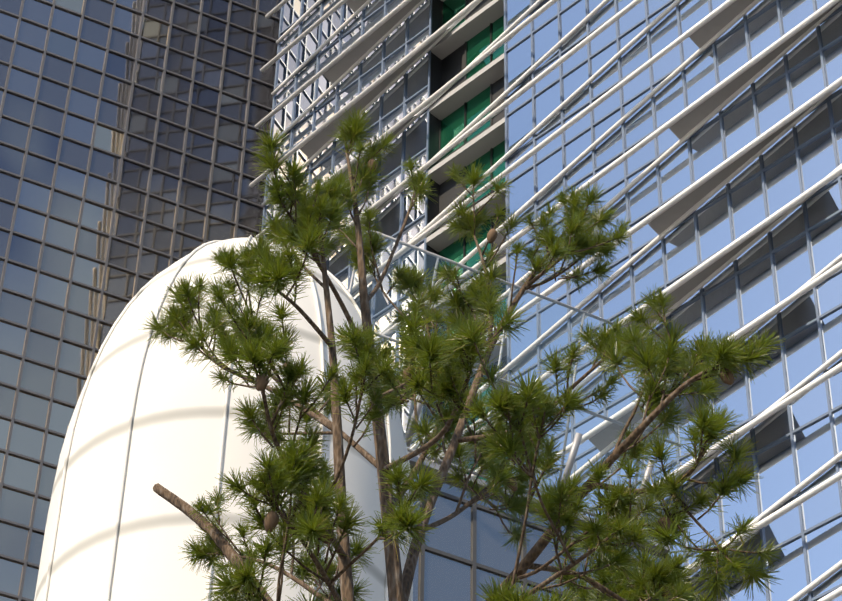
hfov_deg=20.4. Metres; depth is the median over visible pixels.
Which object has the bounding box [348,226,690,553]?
podium roof screen
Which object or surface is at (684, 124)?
tower ribbon soffits
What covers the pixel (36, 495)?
tower mullions
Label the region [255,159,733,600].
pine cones
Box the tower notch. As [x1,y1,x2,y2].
[423,0,507,486]
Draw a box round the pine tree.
[138,104,785,600]
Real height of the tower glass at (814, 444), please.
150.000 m
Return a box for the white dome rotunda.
[34,235,413,600]
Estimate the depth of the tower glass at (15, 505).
128.66 m
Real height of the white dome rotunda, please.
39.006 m
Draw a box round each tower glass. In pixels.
[0,0,281,600]
[264,0,841,600]
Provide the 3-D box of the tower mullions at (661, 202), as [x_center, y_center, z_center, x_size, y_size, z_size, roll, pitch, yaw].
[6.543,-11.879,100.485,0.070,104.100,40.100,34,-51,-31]
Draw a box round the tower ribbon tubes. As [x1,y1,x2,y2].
[249,0,841,600]
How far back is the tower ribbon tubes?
91.47 m
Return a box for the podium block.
[410,466,668,600]
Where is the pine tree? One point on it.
(422, 352)
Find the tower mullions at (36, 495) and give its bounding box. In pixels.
[0,0,279,600]
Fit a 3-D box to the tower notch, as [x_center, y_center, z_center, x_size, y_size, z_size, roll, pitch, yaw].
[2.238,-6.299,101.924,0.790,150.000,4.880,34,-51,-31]
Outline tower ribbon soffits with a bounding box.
[286,0,841,528]
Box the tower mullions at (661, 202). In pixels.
[261,0,841,600]
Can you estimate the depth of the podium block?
57.43 m

